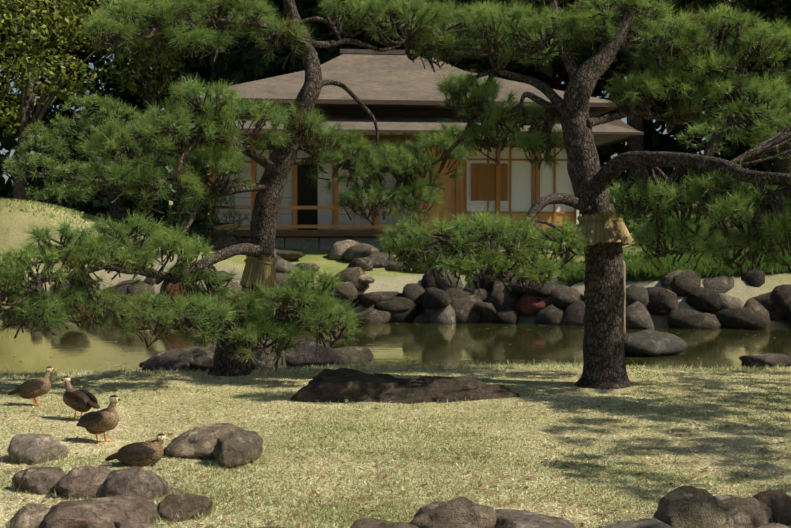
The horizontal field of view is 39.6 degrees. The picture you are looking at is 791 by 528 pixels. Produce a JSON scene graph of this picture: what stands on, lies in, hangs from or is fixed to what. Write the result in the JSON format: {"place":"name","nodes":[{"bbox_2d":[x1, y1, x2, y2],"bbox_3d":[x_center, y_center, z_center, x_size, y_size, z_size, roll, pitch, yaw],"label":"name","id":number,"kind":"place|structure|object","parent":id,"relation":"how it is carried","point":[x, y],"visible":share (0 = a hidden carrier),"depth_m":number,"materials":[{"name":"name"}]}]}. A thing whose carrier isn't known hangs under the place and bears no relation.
{"place":"outdoors","nodes":[
{"label":"outdoors","id":0,"kind":"place"},
{"bbox_2d":[0,48,772,215],"label":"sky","id":1,"kind":"structure","parent":0,"point":[14,89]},
{"bbox_2d":[204,131,578,249],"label":"tea house walls","id":2,"kind":"structure","parent":0,"point":[308,218],"depth_m":27.24,"materials":[{"name":"brown wood"}]},
{"bbox_2d":[162,49,643,157],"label":"roof","id":3,"kind":"structure","parent":2,"relation":"on","point":[391,90],"depth_m":26.63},
{"bbox_2d":[0,184,790,527],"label":"ground","id":4,"kind":"structure","parent":0,"point":[14,224],"depth_m":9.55,"materials":[{"name":"plant"}]},
{"bbox_2d":[8,366,56,404],"bbox_3d":[-3.340,1.117,10.093,0.428,0.350,0.191,0,2,-1],"label":"duck","id":5,"kind":"object","parent":4,"relation":"on","point":[33,388],"visible":1,"depth_m":10.04},
{"bbox_2d":[59,376,99,417],"bbox_3d":[-2.680,1.138,9.360,0.412,0.349,0.178,1,2,28],"label":"duck","id":6,"kind":"object","parent":4,"relation":"on","point":[79,400],"visible":1,"depth_m":9.32},
{"bbox_2d":[0,91,161,217],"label":"pine","id":7,"kind":"object","parent":4,"relation":"on","point":[43,137],"depth_m":26.49,"materials":[{"name":"green plant"}]},
{"bbox_2d":[76,395,122,443],"bbox_3d":[-2.245,1.160,8.302,0.449,0.367,0.187,1,2,31],"label":"duck","id":8,"kind":"object","parent":4,"relation":"on","point":[104,420],"visible":1,"depth_m":8.21},
{"bbox_2d":[0,198,203,254],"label":"grass mound","id":9,"kind":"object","parent":4,"relation":"on","point":[78,212],"depth_m":24.94,"materials":[{"name":"green plant"}]},
{"bbox_2d":[105,433,165,466],"bbox_3d":[-1.746,1.255,7.375,0.398,0.233,0.185,0,2,-1],"label":"duck","id":10,"kind":"object","parent":4,"relation":"on","point":[145,453],"visible":0.98,"depth_m":7.32},
{"bbox_2d":[164,177,251,244],"bbox_3d":[-4.411,-1.257,25.918,2.272,1.637,1.559,1,2,25],"label":"pine shrub","id":11,"kind":"object","parent":4,"relation":"on","point":[230,213],"depth_m":25.77,"materials":[{"name":"green plant"}]},
{"bbox_2d":[0,0,558,376],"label":"pine","id":12,"kind":"object","parent":4,"relation":"on","point":[132,172],"depth_m":11.69,"materials":[{"name":"green plant"}]},
{"bbox_2d":[239,254,277,289],"bbox_3d":[-1.579,0.097,12.648,0.448,0.453,0.397,-1,2,-41],"label":"wrap","id":13,"kind":"object","parent":12,"relation":"attached to","point":[257,270],"visible":0.88,"depth_m":12.52,"materials":[{"name":"beige wicker"}]},
{"bbox_2d":[199,240,512,290],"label":"rocks","id":14,"kind":"object","parent":4,"relation":"on","point":[338,249],"visible":0.29,"depth_m":24.40,"materials":[{"name":"grey stone"}]},
{"bbox_2d":[209,234,504,274],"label":"slope rocks","id":15,"kind":"object","parent":4,"relation":"on","point":[363,256],"visible":0.25,"depth_m":24.80,"materials":[{"name":"grey stone"}]},
{"bbox_2d":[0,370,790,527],"bbox_3d":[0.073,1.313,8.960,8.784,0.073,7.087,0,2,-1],"label":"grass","id":16,"kind":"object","parent":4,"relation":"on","point":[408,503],"visible":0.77,"depth_m":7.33,"materials":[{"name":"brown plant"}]},
{"bbox_2d":[0,0,790,239],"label":"trees","id":17,"kind":"object","parent":4,"relation":"on","point":[31,31],"depth_m":38.76,"materials":[{"name":"green plant"}]},
{"bbox_2d":[6,368,790,527],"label":"rocks","id":18,"kind":"object","parent":4,"relation":"on","point":[125,501],"visible":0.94,"depth_m":6.09,"materials":[{"name":"grey stone"}]},
{"bbox_2d":[8,263,790,328],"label":"bank rocks","id":19,"kind":"object","parent":4,"relation":"on","point":[566,305],"depth_m":21.96,"materials":[{"name":"grey stone"}]},
{"bbox_2d":[101,201,786,253],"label":"shrub leaves","id":20,"kind":"object","parent":4,"relation":"on","point":[639,221],"visible":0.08,"depth_m":25.33,"materials":[{"name":"green plant"}]},
{"bbox_2d":[371,0,790,389],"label":"pine","id":21,"kind":"object","parent":4,"relation":"on","point":[604,364],"depth_m":11.23,"materials":[{"name":"green plant"}]},
{"bbox_2d":[574,212,633,248],"bbox_3d":[2.138,-0.341,11.323,0.676,0.389,0.666,0,2,-1],"label":"wrap","id":22,"kind":"object","parent":21,"relation":"attached to","point":[604,228],"visible":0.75,"depth_m":11.13,"materials":[{"name":"beige wicker"}]},
{"bbox_2d":[555,205,790,282],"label":"long bank grass","id":23,"kind":"structure","parent":4,"relation":"on","point":[634,273],"depth_m":22.17,"materials":[{"name":"green plant"}]},
{"bbox_2d":[703,100,760,250],"bbox_3d":[7.068,-1.730,23.049,1.381,3.445,0.595,0,2,-1],"label":"pine trunk","id":24,"kind":"object","parent":4,"relation":"on","point":[713,143],"visible":0.21,"depth_m":23.12,"materials":[{"name":"brown plant"}]},
{"bbox_2d":[706,206,732,225],"bbox_3d":[6.757,-1.057,23.057,0.641,0.678,0.487,1,2,23],"label":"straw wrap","id":25,"kind":"object","parent":24,"relation":"attached to","point":[709,220],"visible":0.02,"depth_m":22.96,"materials":[{"name":"beige wicker"}]},
{"bbox_2d":[676,95,790,165],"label":"pine","id":26,"kind":"object","parent":4,"relation":"on","point":[692,132],"depth_m":23.18,"materials":[{"name":"green plant"}]},
{"bbox_2d":[0,317,790,374],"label":"pond water","id":27,"kind":"structure","parent":0,"point":[411,343],"depth_m":17.94,"materials":[{"name":"green liquid"}]},
{"bbox_2d":[139,330,790,372],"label":"bank rocks","id":28,"kind":"object","parent":27,"relation":"on","point":[640,343],"visible":0.67,"depth_m":14.72,"materials":[{"name":"grey stone"}]},
{"bbox_2d":[20,320,784,366],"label":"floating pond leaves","id":29,"kind":"object","parent":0,"point":[398,323],"visible":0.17,"depth_m":19.65,"materials":[{"name":"green plant"}]},
{"bbox_2d":[622,260,625,330],"bbox_3d":[4.224,0.732,20.448,0.118,1.620,0.119,0,2,-1],"label":"wooden post","id":30,"kind":"object","parent":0,"point":[624,267],"visible":0.42,"depth_m":20.41,"materials":[{"name":"grey wood"}]}
]}

